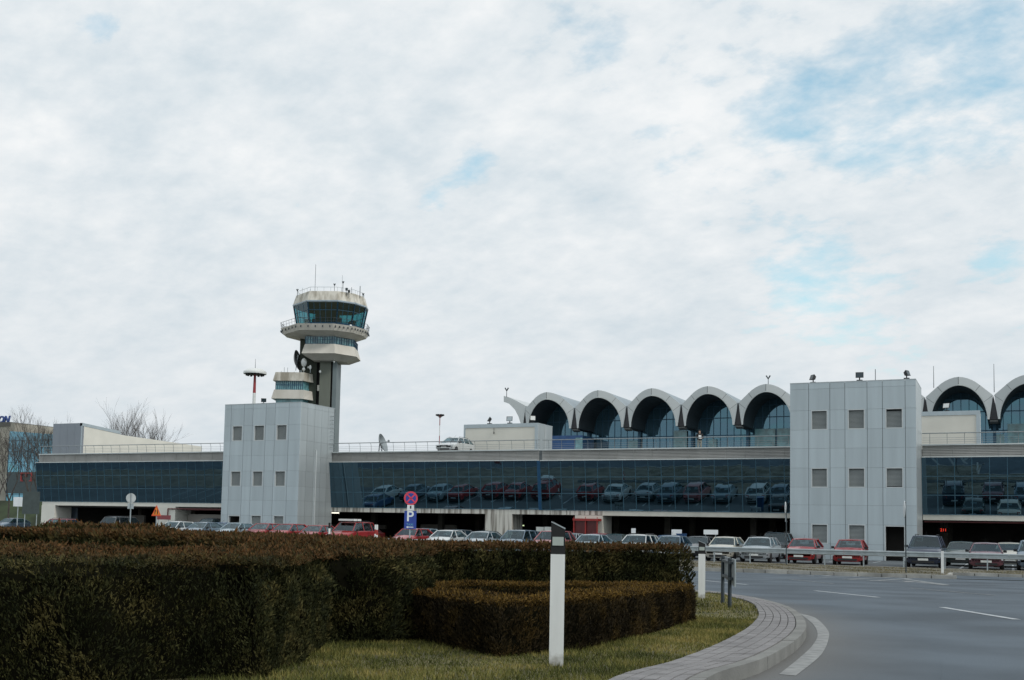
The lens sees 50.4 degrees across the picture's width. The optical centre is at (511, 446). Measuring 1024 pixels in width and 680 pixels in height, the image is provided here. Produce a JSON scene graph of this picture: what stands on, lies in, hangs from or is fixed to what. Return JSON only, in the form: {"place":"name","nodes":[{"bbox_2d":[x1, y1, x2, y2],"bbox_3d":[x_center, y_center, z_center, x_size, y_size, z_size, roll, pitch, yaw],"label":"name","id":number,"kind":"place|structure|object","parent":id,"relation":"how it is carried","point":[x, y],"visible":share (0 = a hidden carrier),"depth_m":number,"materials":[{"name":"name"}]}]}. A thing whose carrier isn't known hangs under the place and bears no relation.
{"place":"outdoors","nodes":[
{"label":"outdoors","id":0,"kind":"place"},
{"bbox_2d":[0,501,41,525],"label":"bank","id":1,"kind":"structure","parent":0,"point":[31,518],"depth_m":149.61,"materials":[{"name":"green plant"}]},
{"bbox_2d":[157,591,758,679],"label":"lawn","id":2,"kind":"structure","parent":0,"point":[593,671],"depth_m":8.36,"materials":[{"name":"plant"}]},
{"bbox_2d":[36,517,176,529],"bbox_3d":[-12.987,3.119,34.633,6.431,1.677,1.805,-2,-5,37],"label":"thuja hedge","id":3,"kind":"object","parent":2,"relation":"on","point":[70,524],"visible":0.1,"depth_m":34.23,"materials":[{"name":"brown plant"}]},
{"bbox_2d":[0,536,351,679],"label":"thuja hedge","id":4,"kind":"object","parent":2,"relation":"on","point":[96,611],"visible":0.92,"depth_m":6.76,"materials":[{"name":"green plant"}]},
{"bbox_2d":[0,522,446,551],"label":"thuja hedge","id":5,"kind":"object","parent":2,"relation":"on","point":[144,537],"visible":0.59,"depth_m":22.23,"materials":[{"name":"brown plant"}]},
{"bbox_2d":[206,537,440,643],"bbox_3d":[-1.656,1.365,10.343,1.965,0.989,2.455,1,-4,8],"label":"thuja hedge","id":6,"kind":"object","parent":2,"relation":"on","point":[373,592],"visible":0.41,"depth_m":9.58,"materials":[{"name":"green plant"}]},
{"bbox_2d":[313,535,695,589],"bbox_3d":[-0.041,1.810,15.339,5.748,1.107,1.881,4,-5,-33],"label":"thuja hedge","id":7,"kind":"object","parent":2,"relation":"on","point":[598,561],"visible":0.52,"depth_m":15.14,"materials":[{"name":"green plant"}]},
{"bbox_2d":[403,578,697,656],"bbox_3d":[0.134,1.718,11.618,2.985,0.628,5.992,-1,-5,24],"label":"box hedge","id":8,"kind":"object","parent":2,"relation":"on","point":[495,622],"visible":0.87,"depth_m":9.54,"materials":[{"name":"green plant"}]},
{"bbox_2d":[549,521,564,665],"bbox_3d":[0.335,1.105,8.004,0.107,1.104,0.112,1,-4,5],"label":"marker post","id":9,"kind":"object","parent":2,"relation":"on","point":[556,629],"visible":0.92,"depth_m":7.96,"materials":[{"name":"white plastic"}]},
{"bbox_2d":[698,541,704,598],"bbox_3d":[3.470,2.279,19.896,0.128,1.104,0.112,0,-4,10],"label":"marker post","id":10,"kind":"object","parent":2,"relation":"on","point":[701,571],"visible":0.92,"depth_m":19.85,"materials":[{"name":"white plastic"}]},
{"bbox_2d":[721,556,735,607],"bbox_3d":[3.461,2.201,17.480,0.090,0.837,1.948,1,-4,6],"label":"sign","id":11,"kind":"object","parent":2,"relation":"on","point":[728,569],"visible":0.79,"depth_m":16.90,"materials":[{"name":"metal"}]},
{"bbox_2d":[0,0,1023,451],"label":"sky","id":12,"kind":"structure","parent":0,"point":[572,199],"materials":[{"name":"white"}]},
{"bbox_2d":[609,590,794,679],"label":"sidewalk","id":13,"kind":"structure","parent":0,"point":[761,633],"depth_m":9.41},
{"bbox_2d":[388,538,1023,570],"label":"parking lot","id":14,"kind":"structure","parent":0,"point":[893,563],"depth_m":64.42,"materials":[{"name":"grey asphalt"}]},
{"bbox_2d":[0,518,30,526],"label":"parked car","id":15,"kind":"object","parent":14,"relation":"on","point":[6,522],"visible":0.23,"depth_m":115.99,"materials":[{"name":"paint"}]},
{"bbox_2d":[0,424,35,517],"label":"bare tree","id":16,"kind":"object","parent":14,"relation":"on","point":[18,468],"visible":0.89,"depth_m":138.66,"materials":[{"name":"brown plant"}]},
{"bbox_2d":[0,429,43,493],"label":"bare tree","id":17,"kind":"object","parent":14,"relation":"on","point":[11,447],"visible":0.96,"depth_m":137.32,"materials":[{"name":"brown plant"}]},
{"bbox_2d":[1,423,44,491],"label":"bare tree","id":18,"kind":"object","parent":14,"relation":"on","point":[25,479],"visible":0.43,"depth_m":162.77,"materials":[{"name":"brown plant"}]},
{"bbox_2d":[0,416,52,500],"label":"beige block","id":19,"kind":"structure","parent":14,"relation":"on","point":[12,426],"depth_m":189.21,"materials":[{"name":"metal"}]},
{"bbox_2d":[6,431,52,500],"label":"glass office","id":20,"kind":"structure","parent":14,"relation":"on","point":[20,487],"depth_m":179.67,"materials":[{"name":"blue glass"}]},
{"bbox_2d":[12,429,52,461],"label":"bare tree","id":21,"kind":"object","parent":14,"relation":"on","point":[37,444],"visible":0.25,"depth_m":161.51,"materials":[{"name":"brown plant"}]},
{"bbox_2d":[0,405,73,490],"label":"bare tree","id":22,"kind":"object","parent":14,"relation":"on","point":[36,442],"visible":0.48,"depth_m":152.82,"materials":[{"name":"brown plant"}]},
{"bbox_2d":[100,516,140,524],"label":"parked car","id":23,"kind":"object","parent":14,"relation":"on","point":[114,519],"visible":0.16,"depth_m":93.43,"materials":[{"name":"paint"}]},
{"bbox_2d":[95,397,146,435],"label":"bare tree","id":24,"kind":"object","parent":14,"relation":"on","point":[137,408],"visible":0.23,"depth_m":199.04,"materials":[{"name":"brown plant"}]},
{"bbox_2d":[104,411,175,442],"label":"bare tree","id":25,"kind":"object","parent":14,"relation":"on","point":[116,425],"visible":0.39,"depth_m":197.91,"materials":[{"name":"brown plant"}]},
{"bbox_2d":[115,408,188,441],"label":"bare tree","id":26,"kind":"object","parent":14,"relation":"on","point":[150,433],"visible":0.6,"depth_m":193.50,"materials":[{"name":"brown plant"}]},
{"bbox_2d":[165,521,192,529],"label":"parked car","id":27,"kind":"object","parent":14,"relation":"on","point":[181,525],"visible":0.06,"depth_m":84.39,"materials":[{"name":"white paint"}]},
{"bbox_2d":[182,522,222,530],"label":"parked car","id":28,"kind":"object","parent":14,"relation":"on","point":[212,526],"visible":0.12,"depth_m":82.47,"materials":[{"name":"paint"}]},
{"bbox_2d":[199,516,220,521],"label":"parked car","id":29,"kind":"object","parent":14,"relation":"on","point":[210,519],"visible":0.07,"depth_m":97.67,"materials":[{"name":"black paint"}]},
{"bbox_2d":[215,522,252,531],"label":"parked car","id":30,"kind":"object","parent":14,"relation":"on","point":[233,526],"visible":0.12,"depth_m":81.10,"materials":[{"name":"paint"}]},
{"bbox_2d":[243,359,266,402],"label":"light mast","id":31,"kind":"object","parent":14,"relation":"on","point":[255,372],"visible":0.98,"depth_m":186.82,"materials":[{"name":"white metal"}]},
{"bbox_2d":[247,522,277,532],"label":"parked car","id":32,"kind":"object","parent":14,"relation":"on","point":[262,527],"visible":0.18,"depth_m":80.18,"materials":[{"name":"red paint"}]},
{"bbox_2d":[221,402,334,525],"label":"stair tower","id":33,"kind":"structure","parent":14,"relation":"on","point":[277,458],"depth_m":95.00,"materials":[{"name":"metal"}]},
{"bbox_2d":[228,515,239,522],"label":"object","id":34,"kind":"structure","parent":33,"relation":"in","point":[231,518],"depth_m":96.41,"materials":[{"name":"concrete"}]},
{"bbox_2d":[230,471,240,486],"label":"window","id":35,"kind":"structure","parent":33,"relation":"in","point":[235,477],"depth_m":96.01,"materials":[{"name":"grey glass"}]},
{"bbox_2d":[232,425,242,440],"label":"window","id":36,"kind":"structure","parent":33,"relation":"in","point":[237,431],"depth_m":96.31,"materials":[{"name":"grey glass"}]},
{"bbox_2d":[251,515,262,524],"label":"window","id":37,"kind":"structure","parent":33,"relation":"in","point":[255,519],"depth_m":94.80,"materials":[{"name":"grey glass"}]},
{"bbox_2d":[252,471,262,486],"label":"window","id":38,"kind":"structure","parent":33,"relation":"in","point":[257,476],"depth_m":95.03,"materials":[{"name":"grey glass"}]},
{"bbox_2d":[254,425,264,440],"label":"window","id":39,"kind":"structure","parent":33,"relation":"in","point":[258,429],"depth_m":95.35,"materials":[{"name":"grey glass"}]},
{"bbox_2d":[273,515,283,523],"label":"window","id":40,"kind":"structure","parent":33,"relation":"in","point":[277,519],"depth_m":93.76,"materials":[{"name":"grey glass"}]},
{"bbox_2d":[274,471,285,486],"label":"window","id":41,"kind":"structure","parent":33,"relation":"in","point":[279,481],"depth_m":94.03,"materials":[{"name":"grey glass"}]},
{"bbox_2d":[276,424,286,440],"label":"window","id":42,"kind":"structure","parent":33,"relation":"in","point":[281,429],"depth_m":94.33,"materials":[{"name":"grey glass"}]},
{"bbox_2d":[269,523,306,533],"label":"parked car","id":43,"kind":"object","parent":14,"relation":"on","point":[291,528],"visible":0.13,"depth_m":77.80,"materials":[{"name":"red paint"}]},
{"bbox_2d":[299,522,334,534],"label":"parked car","id":44,"kind":"object","parent":14,"relation":"on","point":[318,529],"visible":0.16,"depth_m":76.63,"materials":[{"name":"red paint"}]},
{"bbox_2d":[271,268,369,451],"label":"control tower","id":45,"kind":"structure","parent":14,"relation":"on","point":[327,330],"depth_m":188.39,"materials":[{"name":"concrete"}]},
{"bbox_2d":[275,381,308,390],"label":"pod window","id":46,"kind":"structure","parent":45,"relation":"in","point":[279,385],"depth_m":188.66,"materials":[{"name":"teal glass"}]},
{"bbox_2d":[293,302,367,328],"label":"cab window","id":47,"kind":"structure","parent":45,"relation":"in","point":[337,310],"depth_m":187.15,"materials":[{"name":"teal glass"}]},
{"bbox_2d":[305,336,357,350],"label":"lower window","id":48,"kind":"structure","parent":45,"relation":"in","point":[308,339],"depth_m":187.93,"materials":[{"name":"teal glass"}]},
{"bbox_2d":[326,519,374,536],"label":"parked car","id":49,"kind":"object","parent":14,"relation":"on","point":[365,528],"visible":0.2,"depth_m":75.23,"materials":[{"name":"red paint"}]},
{"bbox_2d":[394,528,432,538],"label":"parked car","id":50,"kind":"object","parent":14,"relation":"on","point":[416,533],"visible":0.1,"depth_m":73.57,"materials":[{"name":"red paint"}]},
{"bbox_2d":[427,530,466,539],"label":"parked car","id":51,"kind":"object","parent":14,"relation":"on","point":[451,534],"visible":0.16,"depth_m":72.35,"materials":[{"name":"white paint"}]},
{"bbox_2d":[464,531,501,550],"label":"parked car","id":52,"kind":"object","parent":14,"relation":"on","point":[481,535],"visible":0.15,"depth_m":70.61,"materials":[{"name":"silver paint"}]},
{"bbox_2d":[499,530,538,550],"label":"parked car","id":53,"kind":"object","parent":14,"relation":"on","point":[520,535],"visible":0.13,"depth_m":70.02,"materials":[{"name":"paint"}]},
{"bbox_2d":[532,530,575,550],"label":"parked car","id":54,"kind":"object","parent":14,"relation":"on","point":[546,535],"visible":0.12,"depth_m":69.02,"materials":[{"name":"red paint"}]},
{"bbox_2d":[573,517,601,533],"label":"kiosk","id":55,"kind":"object","parent":14,"relation":"on","point":[584,526],"visible":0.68,"depth_m":86.53,"materials":[{"name":"red paint"}]},
{"bbox_2d":[572,534,612,551],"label":"parked car","id":56,"kind":"object","parent":14,"relation":"on","point":[595,538],"visible":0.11,"depth_m":67.97,"materials":[{"name":"paint"}]},
{"bbox_2d":[606,534,625,541],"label":"parked car","id":57,"kind":"object","parent":14,"relation":"on","point":[616,537],"visible":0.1,"depth_m":77.80,"materials":[{"name":"green paint"}]},
{"bbox_2d":[620,532,658,551],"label":"parked car","id":58,"kind":"object","parent":14,"relation":"on","point":[637,537],"visible":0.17,"depth_m":66.41,"materials":[{"name":"white paint"}]},
{"bbox_2d":[650,535,691,558],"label":"parked car","id":59,"kind":"object","parent":14,"relation":"on","point":[685,540],"visible":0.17,"depth_m":65.92,"materials":[{"name":"paint"}]},
{"bbox_2d":[682,536,712,558],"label":"parked car","id":60,"kind":"object","parent":14,"relation":"on","point":[694,540],"visible":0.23,"depth_m":68.87,"materials":[{"name":"paint"}]},
{"bbox_2d":[705,533,744,560],"bbox_3d":[12.777,6.016,65.101,1.980,1.664,3.902,-1,-5,24],"label":"parked car","id":61,"kind":"object","parent":14,"relation":"on","point":[724,541],"visible":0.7,"depth_m":64.27,"materials":[{"name":"beige paint"}]},
{"bbox_2d":[739,535,780,562],"bbox_3d":[14.685,5.972,64.233,2.040,1.694,4.452,-1,-5,23],"label":"parked car","id":62,"kind":"object","parent":14,"relation":"on","point":[763,542],"visible":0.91,"depth_m":63.30,"materials":[{"name":"silver paint"}]},
{"bbox_2d":[763,530,793,558],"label":"parked car","id":63,"kind":"object","parent":14,"relation":"on","point":[780,537],"visible":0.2,"depth_m":72.95,"materials":[{"name":"black paint"}]},
{"bbox_2d":[785,536,823,563],"bbox_3d":[16.920,5.937,62.995,1.980,1.664,3.902,-1,-5,24],"label":"parked car","id":64,"kind":"object","parent":14,"relation":"on","point":[803,543],"visible":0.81,"depth_m":62.19,"materials":[{"name":"red paint"}]},
{"bbox_2d":[831,538,868,565],"bbox_3d":[19.268,5.902,61.926,1.980,1.664,3.902,-1,-5,23],"label":"parked car","id":65,"kind":"object","parent":14,"relation":"on","point":[850,544],"visible":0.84,"depth_m":61.01,"materials":[{"name":"red paint"}]},
{"bbox_2d":[907,534,946,567],"bbox_3d":[22.955,5.697,60.261,2.120,1.964,4.452,-1,-5,26],"label":"parked car","id":66,"kind":"object","parent":14,"relation":"on","point":[926,543],"visible":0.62,"depth_m":59.13,"materials":[{"name":"blue paint"}]},
{"bbox_2d":[946,541,976,566],"bbox_3d":[26.465,6.204,64.018,2.020,1.644,4.352,-1,-5,24],"label":"parked car","id":67,"kind":"object","parent":14,"relation":"on","point":[957,546],"visible":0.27,"depth_m":63.16,"materials":[{"name":"green paint"}]},
{"bbox_2d":[965,542,1006,569],"bbox_3d":[25.377,5.755,58.269,2.020,1.644,4.352,-1,-5,23],"label":"parked car","id":68,"kind":"object","parent":14,"relation":"on","point":[985,547],"visible":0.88,"depth_m":57.17,"materials":[{"name":"red paint"}]},
{"bbox_2d":[999,542,1023,567],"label":"parked car","id":69,"kind":"object","parent":14,"relation":"on","point":[1009,547],"visible":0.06,"depth_m":62.73,"materials":[{"name":"beige paint"}]},
{"bbox_2d":[1013,540,1023,570],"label":"parked car","id":70,"kind":"object","parent":14,"relation":"on","point":[1019,550],"visible":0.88,"depth_m":57.10,"materials":[{"name":"paint"}]},
{"bbox_2d":[680,560,1023,575],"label":"verge","id":71,"kind":"structure","parent":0,"point":[822,569],"depth_m":54.28,"materials":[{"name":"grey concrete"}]},
{"bbox_2d":[13,497,22,526],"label":"notice board","id":72,"kind":"object","parent":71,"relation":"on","point":[17,501],"visible":0.79,"depth_m":69.88,"materials":[{"name":"metal"}]},
{"bbox_2d":[22,491,39,526],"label":"sign board","id":73,"kind":"object","parent":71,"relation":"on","point":[31,503],"visible":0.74,"depth_m":73.87,"materials":[{"name":"metal"}]},
{"bbox_2d":[405,539,1023,570],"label":"crash barrier","id":74,"kind":"object","parent":71,"relation":"on","point":[863,553],"visible":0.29,"depth_m":57.56,"materials":[{"name":"metal"}]},
{"bbox_2d":[785,502,786,564],"bbox_3d":[14.563,4.633,57.839,0.091,3.369,0.622,0,-4,8],"label":"road sign","id":75,"kind":"object","parent":71,"relation":"on","point":[786,528],"visible":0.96,"depth_m":57.80,"materials":[{"name":"metal"}]},
{"bbox_2d":[903,501,906,572],"bbox_3d":[18.023,4.145,49.859,0.092,3.287,0.778,0,-4,14],"label":"road sign","id":76,"kind":"object","parent":71,"relation":"on","point":[904,508],"visible":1,"depth_m":49.79,"materials":[{"name":"metal"}]},
{"bbox_2d":[681,570,1023,679],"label":"road","id":77,"kind":"structure","parent":0,"point":[970,646],"depth_m":20.68,"materials":[{"name":"grey asphalt"}]},
{"bbox_2d":[126,493,135,522],"bbox_3d":[-20.292,4.086,57.804,0.514,3.181,0.082,4,-5,-34],"label":"road sign","id":78,"kind":"object","parent":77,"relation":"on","point":[130,498],"visible":0.92,"depth_m":57.87,"materials":[{"name":"metal"}]},
{"bbox_2d":[404,491,417,537],"bbox_3d":[-4.396,3.548,46.887,0.600,3.216,0.104,2,-4,-14],"label":"parking sign","id":79,"kind":"object","parent":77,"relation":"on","point":[410,498],"visible":0.99,"depth_m":46.90,"materials":[{"name":"metal"}]},
{"bbox_2d":[687,590,805,679],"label":"island kerb","id":80,"kind":"structure","parent":77,"relation":"on","point":[790,644],"depth_m":8.77,"materials":[{"name":"concrete"}]},
{"bbox_2d":[780,614,828,675],"bbox_3d":[3.491,2.197,12.721,0.421,0.168,9.123,0,-4,16],"label":"road edge line","id":81,"kind":"object","parent":77,"relation":"on","point":[813,653],"visible":1,"depth_m":10.47,"materials":[{"name":"paint"}]},
{"bbox_2d":[737,594,941,679],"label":"gutter dust","id":82,"kind":"object","parent":77,"relation":"on","point":[862,646],"visible":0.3,"depth_m":10.63,"materials":[{"name":"asphalt"}]},
{"bbox_2d":[679,566,1023,580],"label":"kerb","id":83,"kind":"structure","parent":77,"relation":"on","point":[951,575],"depth_m":48.31,"materials":[{"name":"grey concrete"}]},
{"bbox_2d":[713,581,1014,618],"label":"lane dashes","id":84,"kind":"object","parent":77,"relation":"on","point":[941,607],"visible":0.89,"depth_m":19.01,"materials":[{"name":"paint"}]},
{"bbox_2d":[821,575,947,584],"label":"chevron markings","id":85,"kind":"object","parent":77,"relation":"on","point":[893,579],"visible":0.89,"depth_m":41.44,"materials":[{"name":"paint"}]},
{"bbox_2d":[790,369,922,560],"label":"stair tower","id":86,"kind":"structure","parent":0,"point":[856,456],"depth_m":74.36,"materials":[{"name":"metal"}]},
{"bbox_2d":[811,410,827,429],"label":"window","id":87,"kind":"structure","parent":86,"relation":"in","point":[819,418],"depth_m":75.52,"materials":[{"name":"grey glass"}]},
{"bbox_2d":[811,468,827,487],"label":"window","id":88,"kind":"structure","parent":86,"relation":"in","point":[819,476],"depth_m":75.24,"materials":[{"name":"grey glass"}]},
{"bbox_2d":[811,524,827,543],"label":"window","id":89,"kind":"structure","parent":86,"relation":"in","point":[818,531],"depth_m":74.93,"materials":[{"name":"grey glass"}]},
{"bbox_2d":[848,409,864,428],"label":"window","id":90,"kind":"structure","parent":86,"relation":"in","point":[856,417],"depth_m":74.51,"materials":[{"name":"grey glass"}]},
{"bbox_2d":[848,468,864,487],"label":"window","id":91,"kind":"structure","parent":86,"relation":"in","point":[856,476],"depth_m":74.22,"materials":[{"name":"grey glass"}]},
{"bbox_2d":[848,524,864,540],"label":"window","id":92,"kind":"structure","parent":86,"relation":"in","point":[855,531],"depth_m":73.95,"materials":[{"name":"grey glass"}]},
{"bbox_2d":[885,408,902,428],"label":"window","id":93,"kind":"structure","parent":86,"relation":"in","point":[893,416],"depth_m":73.52,"materials":[{"name":"grey glass"}]},
{"bbox_2d":[886,467,902,487],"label":"window","id":94,"kind":"structure","parent":86,"relation":"in","point":[894,475],"depth_m":73.22,"materials":[{"name":"grey glass"}]},
{"bbox_2d":[884,525,904,560],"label":"doorway","id":95,"kind":"structure","parent":86,"relation":"in","point":[894,535],"depth_m":74.93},
{"bbox_2d":[906,574,1022,580],"bbox_3d":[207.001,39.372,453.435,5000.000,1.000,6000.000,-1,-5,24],"label":"ground","id":96,"kind":"structure","parent":0,"point":[987,579],"depth_m":54.26,"materials":[{"name":"grey asphalt"}]},
{"bbox_2d":[35,431,1023,548],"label":"car park building","id":97,"kind":"structure","parent":96,"relation":"on","point":[973,492],"depth_m":90.90,"materials":[{"name":"blue glass"}]},
{"bbox_2d":[52,423,200,453],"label":"rooftop housing","id":98,"kind":"object","parent":97,"relation":"on","point":[70,435],"visible":0.43,"depth_m":130.27,"materials":[{"name":"concrete"}]},
{"bbox_2d":[378,434,389,450],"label":"satellite dish","id":99,"kind":"object","parent":97,"relation":"on","point":[383,446],"visible":0.88,"depth_m":112.33,"materials":[{"name":"metal"}]},
{"bbox_2d":[436,437,473,449],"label":"parked car","id":100,"kind":"object","parent":97,"relation":"on","point":[453,445],"visible":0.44,"depth_m":95.78,"materials":[{"name":"white paint"}]},
{"bbox_2d":[464,423,552,449],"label":"rooftop housing","id":101,"kind":"object","parent":97,"relation":"on","point":[527,433],"visible":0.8,"depth_m":99.66,"materials":[{"name":"metal"}]},
{"bbox_2d":[921,410,980,443],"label":"rooftop housing","id":102,"kind":"object","parent":97,"relation":"on","point":[948,421],"visible":0.3,"depth_m":88.58,"materials":[{"name":"metal"}]},
{"bbox_2d":[504,366,1023,448],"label":"terminal building","id":103,"kind":"structure","parent":96,"relation":"on","point":[707,411],"depth_m":173.62,"materials":[{"name":"concrete"}]},
{"bbox_2d":[674,430,686,447],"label":"pale window","id":104,"kind":"structure","parent":103,"relation":"in","point":[678,442],"depth_m":176.97,"materials":[{"name":"teal glass"}]},
{"bbox_2d":[755,429,774,445],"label":"pale window","id":105,"kind":"structure","parent":103,"relation":"in","point":[758,432],"depth_m":171.36,"materials":[{"name":"glass"}]},
{"bbox_2d":[777,428,789,445],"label":"pale window","id":106,"kind":"structure","parent":103,"relation":"in","point":[781,440],"depth_m":170.15,"materials":[{"name":"teal glass"}]},
{"bbox_2d":[1007,424,1023,442],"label":"pale window","id":107,"kind":"structure","parent":103,"relation":"in","point":[1011,427],"depth_m":156.48,"materials":[{"name":"teal glass"}]},
{"bbox_2d":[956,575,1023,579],"bbox_3d":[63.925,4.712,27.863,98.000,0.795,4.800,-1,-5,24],"label":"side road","id":108,"kind":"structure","parent":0,"point":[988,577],"depth_m":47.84,"materials":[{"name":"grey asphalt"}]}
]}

